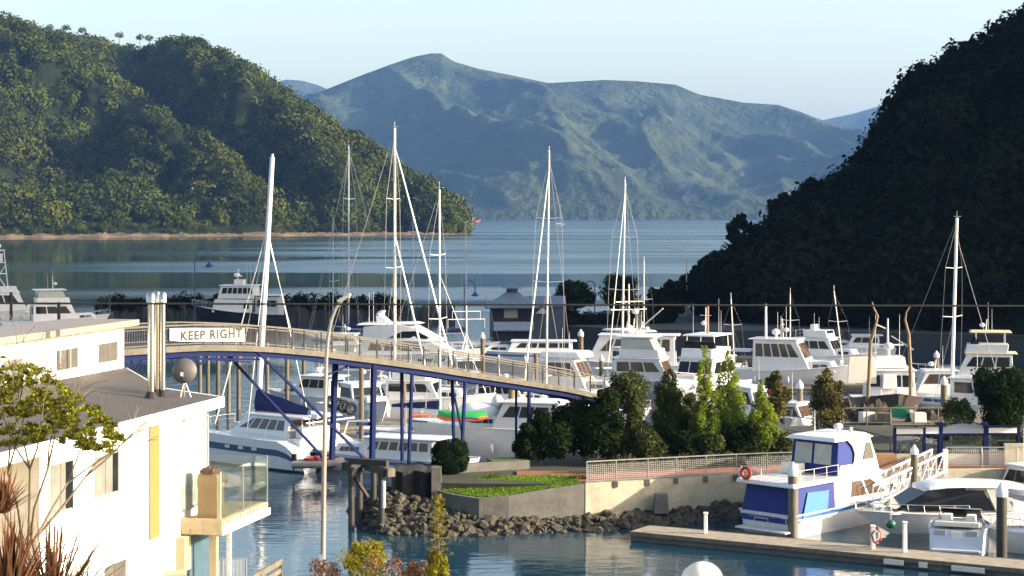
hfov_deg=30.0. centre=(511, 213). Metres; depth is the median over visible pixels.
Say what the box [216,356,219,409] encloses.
mooring pile
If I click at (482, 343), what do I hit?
mooring pile
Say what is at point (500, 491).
grass
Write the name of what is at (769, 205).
shore tree
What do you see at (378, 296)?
scrub bush
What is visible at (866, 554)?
pontoon
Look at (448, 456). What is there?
clipped bush
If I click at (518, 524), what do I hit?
boulder
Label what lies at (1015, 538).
motor launch
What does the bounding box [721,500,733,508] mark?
boulder
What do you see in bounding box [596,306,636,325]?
quay bush
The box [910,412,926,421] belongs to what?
fish bin
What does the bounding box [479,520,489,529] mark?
boulder
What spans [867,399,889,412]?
net heap
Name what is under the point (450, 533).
boulder
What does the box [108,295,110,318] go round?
mooring pile
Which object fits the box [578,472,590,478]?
grass tuft
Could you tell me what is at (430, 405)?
sailing boat
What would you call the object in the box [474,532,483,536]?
boulder
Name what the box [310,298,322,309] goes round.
scrub bush
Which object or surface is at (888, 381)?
deck gear
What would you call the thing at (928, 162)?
forest
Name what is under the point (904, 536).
service post
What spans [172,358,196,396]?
satellite dish
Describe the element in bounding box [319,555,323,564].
access door
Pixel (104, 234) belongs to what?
rocky shore
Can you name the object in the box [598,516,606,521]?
boulder
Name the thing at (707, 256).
shore tree
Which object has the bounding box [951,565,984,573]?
fender board
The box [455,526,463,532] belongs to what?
boulder
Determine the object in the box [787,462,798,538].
mooring pile
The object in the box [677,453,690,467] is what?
border plant
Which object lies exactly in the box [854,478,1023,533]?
sports cruiser
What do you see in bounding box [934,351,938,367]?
mooring pile
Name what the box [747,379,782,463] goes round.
feathery tree
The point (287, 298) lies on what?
scrub bush
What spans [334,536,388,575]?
bush
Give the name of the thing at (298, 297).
scrub bush
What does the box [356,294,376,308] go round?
scrub bush
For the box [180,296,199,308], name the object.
scrub bush
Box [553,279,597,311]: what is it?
round tree
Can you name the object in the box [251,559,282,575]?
timber fence
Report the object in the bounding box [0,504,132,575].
flax plant
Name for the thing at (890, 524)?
fender buoy
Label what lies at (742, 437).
shrub
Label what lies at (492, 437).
motor launch
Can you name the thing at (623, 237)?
sailing boat
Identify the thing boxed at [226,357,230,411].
mooring pile
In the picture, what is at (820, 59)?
sky
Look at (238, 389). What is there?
mooring pile
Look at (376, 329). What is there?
motor yacht
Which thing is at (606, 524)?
boulder
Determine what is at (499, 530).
boulder
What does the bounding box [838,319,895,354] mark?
motor launch
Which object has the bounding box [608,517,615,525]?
boulder
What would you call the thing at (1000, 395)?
evergreen tree
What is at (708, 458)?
border plant
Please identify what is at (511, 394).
mooring pile
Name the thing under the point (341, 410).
tyre fender
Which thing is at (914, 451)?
mooring pile
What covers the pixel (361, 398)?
mooring pile
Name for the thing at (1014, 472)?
motor launch
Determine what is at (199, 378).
mooring pile
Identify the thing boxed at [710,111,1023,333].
steep hill
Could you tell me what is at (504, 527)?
boulder
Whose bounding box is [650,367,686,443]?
columnar tree
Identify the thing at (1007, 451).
concrete wall
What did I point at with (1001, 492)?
mooring pile
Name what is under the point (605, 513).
boulder
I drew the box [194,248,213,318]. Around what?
promenade lamp
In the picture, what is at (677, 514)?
boulder
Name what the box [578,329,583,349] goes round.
mooring pile
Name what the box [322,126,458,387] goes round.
sailing boat
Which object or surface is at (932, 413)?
net heap
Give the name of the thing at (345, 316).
mooring pile
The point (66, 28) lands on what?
skyline tree
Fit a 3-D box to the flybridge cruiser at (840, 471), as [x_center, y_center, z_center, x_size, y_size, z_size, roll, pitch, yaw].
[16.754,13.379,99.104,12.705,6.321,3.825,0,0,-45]
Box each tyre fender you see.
[327,395,338,407]
[337,397,344,410]
[338,399,350,412]
[345,402,357,414]
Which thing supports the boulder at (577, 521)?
on the rock bank
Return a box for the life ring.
[740,466,751,479]
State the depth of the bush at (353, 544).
41.95 m
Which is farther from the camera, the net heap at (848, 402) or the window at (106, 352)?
the net heap at (848, 402)
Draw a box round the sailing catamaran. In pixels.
[209,154,369,472]
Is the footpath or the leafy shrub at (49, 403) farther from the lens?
the footpath
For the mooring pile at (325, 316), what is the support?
in the water
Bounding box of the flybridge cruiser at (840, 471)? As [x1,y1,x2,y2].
[735,418,906,537]
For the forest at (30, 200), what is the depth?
1475.75 m
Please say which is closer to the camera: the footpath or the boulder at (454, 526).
the boulder at (454, 526)
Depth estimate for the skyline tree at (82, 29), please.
1877.30 m
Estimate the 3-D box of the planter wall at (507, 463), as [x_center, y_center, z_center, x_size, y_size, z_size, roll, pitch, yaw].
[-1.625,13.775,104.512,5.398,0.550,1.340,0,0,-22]
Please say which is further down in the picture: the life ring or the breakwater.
the life ring
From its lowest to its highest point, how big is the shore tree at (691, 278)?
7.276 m
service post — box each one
[703,512,707,533]
[870,525,875,549]
[902,521,907,552]
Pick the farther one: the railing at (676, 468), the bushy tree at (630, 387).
the bushy tree at (630, 387)
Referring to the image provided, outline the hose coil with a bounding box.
[871,529,880,543]
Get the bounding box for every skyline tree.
[61,24,70,30]
[78,27,86,34]
[115,32,123,42]
[135,33,144,39]
[145,35,153,41]
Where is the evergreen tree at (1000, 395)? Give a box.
[970,362,1023,436]
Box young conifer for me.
[425,494,453,575]
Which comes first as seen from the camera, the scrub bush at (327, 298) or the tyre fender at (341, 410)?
the tyre fender at (341, 410)
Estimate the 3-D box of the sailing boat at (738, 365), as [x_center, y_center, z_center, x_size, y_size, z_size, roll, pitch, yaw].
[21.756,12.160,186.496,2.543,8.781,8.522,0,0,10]
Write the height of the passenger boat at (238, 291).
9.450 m
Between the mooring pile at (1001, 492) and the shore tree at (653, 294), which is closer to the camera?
the mooring pile at (1001, 492)
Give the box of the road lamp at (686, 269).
[661,247,686,315]
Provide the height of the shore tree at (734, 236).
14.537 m
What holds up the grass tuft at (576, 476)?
on the lawn
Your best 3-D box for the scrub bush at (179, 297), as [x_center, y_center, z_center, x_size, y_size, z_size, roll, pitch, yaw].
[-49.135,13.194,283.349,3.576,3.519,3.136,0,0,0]
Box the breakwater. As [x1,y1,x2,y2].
[113,303,454,323]
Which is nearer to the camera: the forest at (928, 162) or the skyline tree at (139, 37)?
the forest at (928, 162)
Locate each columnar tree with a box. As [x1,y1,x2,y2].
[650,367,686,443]
[675,391,698,435]
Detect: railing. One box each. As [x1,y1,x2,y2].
[218,558,246,575]
[586,452,791,482]
[785,415,890,452]
[842,407,948,424]
[946,447,1023,467]
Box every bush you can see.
[94,296,117,313]
[104,291,129,310]
[117,297,134,309]
[128,297,145,311]
[166,295,182,309]
[168,291,191,309]
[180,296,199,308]
[188,293,204,305]
[204,295,216,306]
[283,293,308,306]
[292,293,308,308]
[294,291,324,310]
[307,556,343,575]
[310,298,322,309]
[321,289,341,310]
[327,294,347,308]
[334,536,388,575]
[339,298,371,309]
[341,293,361,309]
[342,540,365,574]
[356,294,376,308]
[362,551,421,575]
[363,540,387,574]
[366,293,396,311]
[370,291,392,308]
[392,299,406,309]
[402,560,428,575]
[430,438,469,474]
[565,306,582,324]
[578,309,603,324]
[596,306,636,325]
[631,300,663,323]
[654,295,685,322]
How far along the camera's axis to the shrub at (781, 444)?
106.40 m
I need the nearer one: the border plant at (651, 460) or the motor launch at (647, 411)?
the border plant at (651, 460)
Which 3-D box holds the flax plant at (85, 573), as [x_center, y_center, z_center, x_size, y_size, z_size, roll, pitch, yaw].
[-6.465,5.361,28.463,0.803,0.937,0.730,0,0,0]
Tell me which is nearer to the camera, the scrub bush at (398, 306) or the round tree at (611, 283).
the round tree at (611, 283)
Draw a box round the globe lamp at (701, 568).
[682,560,722,575]
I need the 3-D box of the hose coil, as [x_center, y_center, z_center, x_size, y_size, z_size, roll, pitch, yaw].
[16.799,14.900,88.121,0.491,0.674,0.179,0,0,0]
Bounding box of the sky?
[0,0,1023,119]
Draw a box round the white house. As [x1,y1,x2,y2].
[0,291,269,575]
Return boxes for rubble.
[355,484,742,536]
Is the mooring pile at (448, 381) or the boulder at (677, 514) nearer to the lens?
the boulder at (677, 514)
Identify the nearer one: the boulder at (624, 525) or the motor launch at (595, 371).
the boulder at (624, 525)
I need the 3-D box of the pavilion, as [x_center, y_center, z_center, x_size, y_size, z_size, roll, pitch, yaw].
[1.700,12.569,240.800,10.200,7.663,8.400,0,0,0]
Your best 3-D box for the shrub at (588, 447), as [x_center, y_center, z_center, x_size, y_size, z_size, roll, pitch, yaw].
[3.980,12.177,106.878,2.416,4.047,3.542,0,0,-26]
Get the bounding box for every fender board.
[883,559,903,565]
[919,562,927,567]
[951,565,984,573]
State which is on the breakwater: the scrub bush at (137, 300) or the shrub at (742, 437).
the scrub bush at (137, 300)
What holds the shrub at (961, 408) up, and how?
on the terrace
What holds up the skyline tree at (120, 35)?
on the forested hill at (48, 74)
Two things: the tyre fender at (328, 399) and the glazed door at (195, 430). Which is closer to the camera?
the glazed door at (195, 430)
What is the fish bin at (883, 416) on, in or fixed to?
on the quay at (903, 419)
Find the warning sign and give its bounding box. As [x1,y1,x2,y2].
[170,328,243,340]
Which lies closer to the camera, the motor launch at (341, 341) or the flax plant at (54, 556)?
the flax plant at (54, 556)
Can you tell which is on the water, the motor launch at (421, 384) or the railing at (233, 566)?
the motor launch at (421, 384)
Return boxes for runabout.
[928,507,990,555]
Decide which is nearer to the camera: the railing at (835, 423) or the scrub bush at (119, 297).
the railing at (835, 423)
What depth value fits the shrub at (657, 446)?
105.28 m
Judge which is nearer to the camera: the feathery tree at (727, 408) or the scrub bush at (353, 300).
the feathery tree at (727, 408)
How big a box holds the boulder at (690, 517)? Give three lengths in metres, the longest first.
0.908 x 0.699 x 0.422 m
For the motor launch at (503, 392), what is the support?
on the water
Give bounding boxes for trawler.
[848,302,921,424]
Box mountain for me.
[301,53,867,219]
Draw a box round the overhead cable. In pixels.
[0,302,1023,306]
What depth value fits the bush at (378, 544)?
41.92 m
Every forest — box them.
[0,11,475,234]
[688,2,1023,331]
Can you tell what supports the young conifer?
on the ground slope
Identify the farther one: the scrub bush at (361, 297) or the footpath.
the scrub bush at (361, 297)
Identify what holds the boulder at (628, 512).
on the rock bank
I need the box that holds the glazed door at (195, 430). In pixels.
[182,413,208,511]
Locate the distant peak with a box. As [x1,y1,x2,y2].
[279,80,325,96]
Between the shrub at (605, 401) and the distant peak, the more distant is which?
the distant peak
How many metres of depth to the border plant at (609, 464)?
102.65 m
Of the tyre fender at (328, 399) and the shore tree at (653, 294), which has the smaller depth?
the tyre fender at (328, 399)
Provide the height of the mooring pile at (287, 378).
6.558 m
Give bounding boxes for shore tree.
[646,285,668,303]
[662,278,689,317]
[679,264,703,315]
[697,249,723,265]
[725,212,761,252]
[766,191,795,213]
[798,176,830,192]
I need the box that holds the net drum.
[891,405,909,416]
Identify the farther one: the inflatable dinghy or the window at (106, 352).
the inflatable dinghy
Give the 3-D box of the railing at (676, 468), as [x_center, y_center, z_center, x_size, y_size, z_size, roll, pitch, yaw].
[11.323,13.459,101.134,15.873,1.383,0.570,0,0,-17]
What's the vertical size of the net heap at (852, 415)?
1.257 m
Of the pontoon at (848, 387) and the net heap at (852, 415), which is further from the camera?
the pontoon at (848, 387)
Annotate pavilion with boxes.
[485,283,565,342]
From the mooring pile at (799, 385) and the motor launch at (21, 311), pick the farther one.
the motor launch at (21, 311)
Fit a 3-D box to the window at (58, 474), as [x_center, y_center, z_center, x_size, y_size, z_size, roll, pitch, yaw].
[-9.283,5.675,39.422,0.140,1.150,1.215,0,0,13]
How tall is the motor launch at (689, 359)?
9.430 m
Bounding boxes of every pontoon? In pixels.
[218,421,399,432]
[629,525,1023,575]
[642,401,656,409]
[676,356,752,361]
[782,384,862,391]
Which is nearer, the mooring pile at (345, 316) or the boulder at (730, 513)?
the boulder at (730, 513)
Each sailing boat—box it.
[306,219,361,343]
[310,144,392,343]
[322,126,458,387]
[355,181,489,440]
[381,220,446,341]
[429,221,499,348]
[525,153,568,383]
[604,181,638,377]
[635,260,653,332]
[723,300,747,366]
[781,293,799,336]
[829,291,852,364]
[902,216,995,406]
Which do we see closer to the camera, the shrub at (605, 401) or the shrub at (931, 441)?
the shrub at (605, 401)
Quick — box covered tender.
[458,395,502,417]
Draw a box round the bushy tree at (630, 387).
[600,369,660,463]
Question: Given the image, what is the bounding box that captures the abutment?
[392,462,440,500]
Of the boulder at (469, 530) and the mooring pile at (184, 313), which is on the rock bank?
the boulder at (469, 530)
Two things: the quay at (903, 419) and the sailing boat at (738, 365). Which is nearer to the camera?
the quay at (903, 419)
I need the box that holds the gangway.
[872,449,947,502]
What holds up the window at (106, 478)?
in the white house
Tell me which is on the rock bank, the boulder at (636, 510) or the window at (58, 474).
the boulder at (636, 510)
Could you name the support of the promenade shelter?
on the terrace
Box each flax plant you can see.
[0,462,39,513]
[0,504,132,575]
[0,506,109,575]
[62,541,107,575]
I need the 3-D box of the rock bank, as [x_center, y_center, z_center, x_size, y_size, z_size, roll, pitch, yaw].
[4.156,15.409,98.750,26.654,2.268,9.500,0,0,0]
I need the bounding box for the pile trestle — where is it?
[342,457,394,528]
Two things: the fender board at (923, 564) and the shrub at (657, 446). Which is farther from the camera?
the shrub at (657, 446)
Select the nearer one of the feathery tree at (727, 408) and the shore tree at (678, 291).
the feathery tree at (727, 408)
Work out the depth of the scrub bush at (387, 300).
282.22 m
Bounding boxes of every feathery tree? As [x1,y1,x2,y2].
[687,345,721,436]
[707,349,747,461]
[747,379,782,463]
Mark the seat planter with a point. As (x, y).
(885, 460)
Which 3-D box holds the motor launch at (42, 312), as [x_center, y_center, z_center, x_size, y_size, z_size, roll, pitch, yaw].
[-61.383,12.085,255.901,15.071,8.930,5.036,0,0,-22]
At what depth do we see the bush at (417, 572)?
40.34 m
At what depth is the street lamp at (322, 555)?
49.95 m
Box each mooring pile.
[10,292,12,320]
[57,304,59,319]
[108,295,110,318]
[183,305,185,323]
[198,356,201,392]
[206,343,209,393]
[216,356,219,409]
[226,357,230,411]
[236,344,240,409]
[265,343,268,393]
[285,343,288,399]
[297,306,299,327]
[302,343,305,373]
[324,305,326,327]
[343,305,346,327]
[359,368,363,440]
[404,381,405,425]
[447,351,450,383]
[480,332,484,373]
[508,389,514,398]
[534,354,537,381]
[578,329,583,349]
[599,355,603,376]
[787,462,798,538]
[796,380,803,400]
[910,444,918,484]
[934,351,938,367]
[940,376,947,406]
[995,482,1007,557]
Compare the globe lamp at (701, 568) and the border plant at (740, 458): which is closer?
the globe lamp at (701, 568)
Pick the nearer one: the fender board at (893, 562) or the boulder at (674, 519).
the fender board at (893, 562)
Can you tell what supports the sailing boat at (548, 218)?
on the water
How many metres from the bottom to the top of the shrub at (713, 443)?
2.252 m
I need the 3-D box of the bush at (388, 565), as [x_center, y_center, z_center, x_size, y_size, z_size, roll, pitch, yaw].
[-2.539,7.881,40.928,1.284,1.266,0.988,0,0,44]
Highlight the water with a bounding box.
[0,220,1023,575]
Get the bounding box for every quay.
[565,307,1023,351]
[883,412,1023,424]
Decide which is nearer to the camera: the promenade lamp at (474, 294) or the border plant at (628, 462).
the border plant at (628, 462)
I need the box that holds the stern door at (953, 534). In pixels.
[951,532,961,537]
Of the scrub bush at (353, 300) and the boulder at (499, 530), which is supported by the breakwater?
the scrub bush at (353, 300)
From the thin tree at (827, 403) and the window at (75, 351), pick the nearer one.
the window at (75, 351)
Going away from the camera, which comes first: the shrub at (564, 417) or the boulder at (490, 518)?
the boulder at (490, 518)
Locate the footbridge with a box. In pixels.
[124,321,622,463]
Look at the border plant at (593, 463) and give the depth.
102.42 m
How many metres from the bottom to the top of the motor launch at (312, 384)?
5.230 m
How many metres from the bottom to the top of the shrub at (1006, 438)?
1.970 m
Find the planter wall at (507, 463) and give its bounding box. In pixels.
[441,457,529,473]
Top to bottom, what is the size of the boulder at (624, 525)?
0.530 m
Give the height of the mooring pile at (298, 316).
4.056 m
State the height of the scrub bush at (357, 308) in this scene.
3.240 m
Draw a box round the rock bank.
[346,486,723,535]
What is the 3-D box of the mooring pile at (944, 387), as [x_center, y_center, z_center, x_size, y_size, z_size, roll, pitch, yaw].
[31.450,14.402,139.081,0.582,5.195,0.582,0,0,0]
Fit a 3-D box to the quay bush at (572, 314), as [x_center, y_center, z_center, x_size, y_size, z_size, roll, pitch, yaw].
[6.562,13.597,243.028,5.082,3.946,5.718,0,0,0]
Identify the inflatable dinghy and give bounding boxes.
[291,454,344,472]
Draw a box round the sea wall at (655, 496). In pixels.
[585,468,1006,516]
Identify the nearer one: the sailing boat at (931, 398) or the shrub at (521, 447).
the shrub at (521, 447)
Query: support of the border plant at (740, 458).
on the footpath
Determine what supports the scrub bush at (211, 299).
on the breakwater
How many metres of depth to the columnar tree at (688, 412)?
109.52 m
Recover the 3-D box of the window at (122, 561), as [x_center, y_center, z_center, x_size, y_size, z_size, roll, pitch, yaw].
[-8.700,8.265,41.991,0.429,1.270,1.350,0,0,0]
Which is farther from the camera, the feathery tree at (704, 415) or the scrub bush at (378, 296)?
the scrub bush at (378, 296)
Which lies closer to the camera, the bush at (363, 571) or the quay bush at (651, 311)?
the bush at (363, 571)
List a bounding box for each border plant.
[587,455,603,473]
[605,454,624,471]
[622,454,637,469]
[643,452,656,471]
[661,455,677,469]
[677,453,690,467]
[695,451,713,468]
[715,450,733,467]
[733,449,750,466]
[753,450,766,466]
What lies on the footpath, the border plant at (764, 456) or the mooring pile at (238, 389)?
the border plant at (764, 456)
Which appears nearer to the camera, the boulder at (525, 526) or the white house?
the white house
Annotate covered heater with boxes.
[197,465,224,518]
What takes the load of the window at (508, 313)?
in the pavilion
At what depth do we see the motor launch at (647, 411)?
138.46 m
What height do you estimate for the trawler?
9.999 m
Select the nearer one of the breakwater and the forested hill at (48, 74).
the breakwater
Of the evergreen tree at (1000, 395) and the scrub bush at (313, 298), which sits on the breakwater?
the scrub bush at (313, 298)
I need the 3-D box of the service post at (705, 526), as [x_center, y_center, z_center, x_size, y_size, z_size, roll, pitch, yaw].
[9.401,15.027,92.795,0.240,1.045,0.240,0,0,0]
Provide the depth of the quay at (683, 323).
230.55 m
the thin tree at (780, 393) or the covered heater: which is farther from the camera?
the thin tree at (780, 393)
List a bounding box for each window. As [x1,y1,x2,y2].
[0,356,24,385]
[47,457,77,520]
[53,345,82,375]
[91,449,122,503]
[95,339,121,367]
[101,555,127,575]
[504,309,517,317]
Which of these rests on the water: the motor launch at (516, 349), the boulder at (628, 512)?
the motor launch at (516, 349)
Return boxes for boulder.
[447,530,458,536]
[450,523,461,530]
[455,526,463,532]
[461,520,474,525]
[464,527,475,533]
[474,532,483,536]
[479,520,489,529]
[484,515,498,522]
[493,528,503,533]
[497,525,508,531]
[503,521,513,528]
[513,521,521,527]
[518,522,529,531]
[551,523,561,531]
[563,516,572,522]
[573,518,581,527]
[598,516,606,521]
[600,522,611,526]
[601,509,616,516]
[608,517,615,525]
[615,522,631,528]
[626,510,636,515]
[633,508,642,513]
[641,516,650,523]
[653,519,662,524]
[672,515,680,522]
[673,511,683,521]
[684,514,695,521]
[711,500,721,505]
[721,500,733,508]
[726,512,740,518]
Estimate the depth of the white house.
45.00 m
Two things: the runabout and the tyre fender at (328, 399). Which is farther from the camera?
the tyre fender at (328, 399)
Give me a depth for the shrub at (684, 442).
105.36 m
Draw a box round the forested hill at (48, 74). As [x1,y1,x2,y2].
[0,26,457,235]
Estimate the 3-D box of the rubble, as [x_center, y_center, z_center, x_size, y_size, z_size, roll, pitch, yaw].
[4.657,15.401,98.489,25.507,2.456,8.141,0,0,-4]
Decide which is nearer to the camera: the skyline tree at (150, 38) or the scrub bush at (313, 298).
the scrub bush at (313, 298)
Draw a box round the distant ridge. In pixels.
[823,106,882,131]
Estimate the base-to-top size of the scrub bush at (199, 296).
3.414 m
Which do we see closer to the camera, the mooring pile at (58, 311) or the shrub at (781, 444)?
the shrub at (781, 444)
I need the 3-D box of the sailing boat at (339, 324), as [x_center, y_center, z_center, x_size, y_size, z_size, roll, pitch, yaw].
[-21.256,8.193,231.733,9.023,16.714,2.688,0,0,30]
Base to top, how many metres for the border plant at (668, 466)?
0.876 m
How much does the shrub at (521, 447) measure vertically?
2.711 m
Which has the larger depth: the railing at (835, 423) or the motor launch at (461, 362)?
the motor launch at (461, 362)
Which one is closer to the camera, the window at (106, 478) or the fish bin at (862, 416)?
the window at (106, 478)
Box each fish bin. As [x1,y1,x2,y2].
[858,411,874,421]
[877,412,891,421]
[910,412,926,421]
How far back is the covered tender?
120.97 m
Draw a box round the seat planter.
[875,453,896,467]
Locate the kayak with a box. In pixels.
[437,410,487,421]
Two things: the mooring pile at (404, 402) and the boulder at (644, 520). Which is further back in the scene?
the mooring pile at (404, 402)
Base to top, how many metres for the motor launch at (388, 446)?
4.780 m
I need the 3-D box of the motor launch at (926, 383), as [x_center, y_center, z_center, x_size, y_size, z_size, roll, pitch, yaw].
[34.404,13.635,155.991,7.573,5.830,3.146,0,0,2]
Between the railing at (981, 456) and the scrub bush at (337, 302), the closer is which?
the railing at (981, 456)
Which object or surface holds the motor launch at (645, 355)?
on the water
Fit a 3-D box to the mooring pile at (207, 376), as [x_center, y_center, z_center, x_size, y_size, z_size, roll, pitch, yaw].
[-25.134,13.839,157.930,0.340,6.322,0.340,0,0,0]
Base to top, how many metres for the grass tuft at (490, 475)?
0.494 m
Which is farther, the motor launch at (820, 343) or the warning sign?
the motor launch at (820, 343)
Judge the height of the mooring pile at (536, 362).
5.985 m
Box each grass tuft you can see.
[481,471,505,477]
[567,472,581,479]
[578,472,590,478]
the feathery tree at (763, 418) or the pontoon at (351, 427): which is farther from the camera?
the pontoon at (351, 427)
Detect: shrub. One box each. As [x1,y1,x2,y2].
[0,311,183,554]
[511,422,538,463]
[526,409,563,465]
[547,399,580,464]
[567,395,606,463]
[579,388,626,465]
[630,431,671,464]
[665,429,702,465]
[696,429,729,465]
[718,418,763,463]
[762,428,793,463]
[906,414,1001,453]
[941,397,976,423]
[989,427,1023,453]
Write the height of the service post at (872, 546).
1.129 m
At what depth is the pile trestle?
96.87 m
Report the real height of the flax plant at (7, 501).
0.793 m
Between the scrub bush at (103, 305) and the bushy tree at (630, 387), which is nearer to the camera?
the bushy tree at (630, 387)
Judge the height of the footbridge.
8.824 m
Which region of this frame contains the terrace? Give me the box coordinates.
[441,424,1023,489]
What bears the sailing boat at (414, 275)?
on the water
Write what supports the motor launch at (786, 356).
on the water
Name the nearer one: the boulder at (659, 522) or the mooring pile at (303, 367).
the boulder at (659, 522)
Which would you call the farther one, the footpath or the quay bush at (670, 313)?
the quay bush at (670, 313)
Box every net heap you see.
[840,398,855,417]
[845,403,877,420]
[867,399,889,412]
[906,409,944,420]
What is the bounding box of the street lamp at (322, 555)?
[319,293,351,575]
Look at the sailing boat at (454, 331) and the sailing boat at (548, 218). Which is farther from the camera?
the sailing boat at (454, 331)
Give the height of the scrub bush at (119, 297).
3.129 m
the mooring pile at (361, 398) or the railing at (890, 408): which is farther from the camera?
the railing at (890, 408)
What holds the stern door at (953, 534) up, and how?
in the runabout
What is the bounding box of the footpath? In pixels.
[517,465,1007,482]
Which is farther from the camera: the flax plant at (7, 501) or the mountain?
the mountain
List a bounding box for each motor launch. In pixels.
[0,245,29,320]
[0,276,109,326]
[267,365,349,408]
[309,432,479,473]
[314,324,362,353]
[315,367,389,423]
[377,370,387,395]
[380,372,495,418]
[412,370,588,461]
[441,306,480,392]
[460,339,576,364]
[476,374,546,408]
[539,328,625,401]
[547,389,650,428]
[586,318,680,370]
[591,284,662,377]
[595,307,675,398]
[670,306,751,403]
[730,306,847,383]
[730,383,792,425]
[784,373,840,425]
[796,324,874,364]
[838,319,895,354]
[912,319,1017,378]
[915,359,958,396]
[920,354,983,411]
[982,513,1023,553]
[1002,449,1023,501]
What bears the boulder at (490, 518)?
on the rock bank
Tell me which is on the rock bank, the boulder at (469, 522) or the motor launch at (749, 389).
the boulder at (469, 522)
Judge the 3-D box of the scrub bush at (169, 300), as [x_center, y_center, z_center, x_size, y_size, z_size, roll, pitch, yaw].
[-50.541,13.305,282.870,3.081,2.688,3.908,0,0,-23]
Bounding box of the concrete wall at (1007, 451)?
[1003,443,1023,464]
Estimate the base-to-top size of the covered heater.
1.293 m
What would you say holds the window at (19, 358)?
in the white house
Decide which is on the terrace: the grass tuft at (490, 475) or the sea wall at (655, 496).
the sea wall at (655, 496)
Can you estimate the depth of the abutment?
99.91 m
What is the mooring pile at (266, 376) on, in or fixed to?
in the water
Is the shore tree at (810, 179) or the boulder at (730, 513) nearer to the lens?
the boulder at (730, 513)
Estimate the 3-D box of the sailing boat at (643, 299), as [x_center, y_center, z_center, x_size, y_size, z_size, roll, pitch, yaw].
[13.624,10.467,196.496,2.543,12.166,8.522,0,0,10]
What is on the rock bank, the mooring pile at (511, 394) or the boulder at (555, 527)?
the boulder at (555, 527)
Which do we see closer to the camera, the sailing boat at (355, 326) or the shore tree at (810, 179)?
the sailing boat at (355, 326)
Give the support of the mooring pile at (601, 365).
in the water
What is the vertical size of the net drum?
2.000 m
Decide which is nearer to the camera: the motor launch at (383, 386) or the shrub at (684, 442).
the shrub at (684, 442)
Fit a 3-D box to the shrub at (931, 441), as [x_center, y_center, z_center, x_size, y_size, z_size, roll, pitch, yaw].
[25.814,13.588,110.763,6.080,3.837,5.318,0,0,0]
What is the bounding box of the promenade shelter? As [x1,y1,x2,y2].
[893,421,1019,464]
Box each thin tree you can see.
[764,370,793,424]
[808,367,847,429]
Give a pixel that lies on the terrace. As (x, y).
(570, 462)
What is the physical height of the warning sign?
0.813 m
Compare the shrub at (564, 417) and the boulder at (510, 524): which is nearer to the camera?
the boulder at (510, 524)
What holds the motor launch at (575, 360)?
on the water
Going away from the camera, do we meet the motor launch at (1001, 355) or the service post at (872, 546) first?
the service post at (872, 546)
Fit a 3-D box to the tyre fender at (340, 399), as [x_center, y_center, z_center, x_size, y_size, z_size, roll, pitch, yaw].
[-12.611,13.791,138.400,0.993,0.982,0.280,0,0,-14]
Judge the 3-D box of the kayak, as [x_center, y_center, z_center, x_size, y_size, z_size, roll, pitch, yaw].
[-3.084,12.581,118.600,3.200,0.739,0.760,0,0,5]
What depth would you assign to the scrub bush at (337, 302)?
282.10 m
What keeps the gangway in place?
on the terrace
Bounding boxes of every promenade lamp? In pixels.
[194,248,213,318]
[464,280,478,326]
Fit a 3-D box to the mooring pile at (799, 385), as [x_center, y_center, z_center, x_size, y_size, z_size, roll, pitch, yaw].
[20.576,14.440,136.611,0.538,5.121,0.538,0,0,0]
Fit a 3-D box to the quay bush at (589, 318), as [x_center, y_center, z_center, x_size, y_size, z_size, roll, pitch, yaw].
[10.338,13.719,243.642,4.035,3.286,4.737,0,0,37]
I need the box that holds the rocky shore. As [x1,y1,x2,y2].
[0,231,466,237]
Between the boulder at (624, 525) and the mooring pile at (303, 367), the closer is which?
the boulder at (624, 525)
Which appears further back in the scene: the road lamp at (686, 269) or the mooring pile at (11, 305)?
the mooring pile at (11, 305)
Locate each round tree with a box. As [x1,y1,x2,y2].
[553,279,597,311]
[598,272,641,308]
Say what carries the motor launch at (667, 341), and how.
on the water
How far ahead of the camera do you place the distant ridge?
10027.97 m
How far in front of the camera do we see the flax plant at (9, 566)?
26.96 m
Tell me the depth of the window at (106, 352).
50.98 m
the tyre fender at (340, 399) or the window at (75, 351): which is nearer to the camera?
the window at (75, 351)
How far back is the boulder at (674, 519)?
98.76 m
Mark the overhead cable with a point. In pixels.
(514, 304)
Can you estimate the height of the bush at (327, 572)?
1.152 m
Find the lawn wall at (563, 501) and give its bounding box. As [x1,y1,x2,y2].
[437,483,584,522]
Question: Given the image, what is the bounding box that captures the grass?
[442,474,578,497]
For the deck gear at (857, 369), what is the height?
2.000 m
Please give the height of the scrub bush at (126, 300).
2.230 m
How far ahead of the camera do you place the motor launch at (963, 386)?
147.70 m
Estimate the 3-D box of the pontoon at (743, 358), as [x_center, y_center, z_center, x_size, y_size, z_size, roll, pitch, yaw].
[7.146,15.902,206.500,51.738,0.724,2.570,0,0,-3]
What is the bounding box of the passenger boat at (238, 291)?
[192,269,288,328]
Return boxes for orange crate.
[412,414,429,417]
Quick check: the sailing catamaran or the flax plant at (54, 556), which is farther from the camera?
the sailing catamaran
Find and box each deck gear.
[847,357,876,383]
[881,374,896,388]
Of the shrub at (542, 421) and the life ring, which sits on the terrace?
the shrub at (542, 421)
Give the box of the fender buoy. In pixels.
[886,496,895,528]
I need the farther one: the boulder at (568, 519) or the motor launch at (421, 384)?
the motor launch at (421, 384)
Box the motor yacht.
[339,292,489,369]
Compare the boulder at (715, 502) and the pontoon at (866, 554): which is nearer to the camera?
the pontoon at (866, 554)
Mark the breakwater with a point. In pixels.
(422, 313)
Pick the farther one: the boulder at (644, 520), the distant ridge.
the distant ridge
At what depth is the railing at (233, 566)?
51.99 m

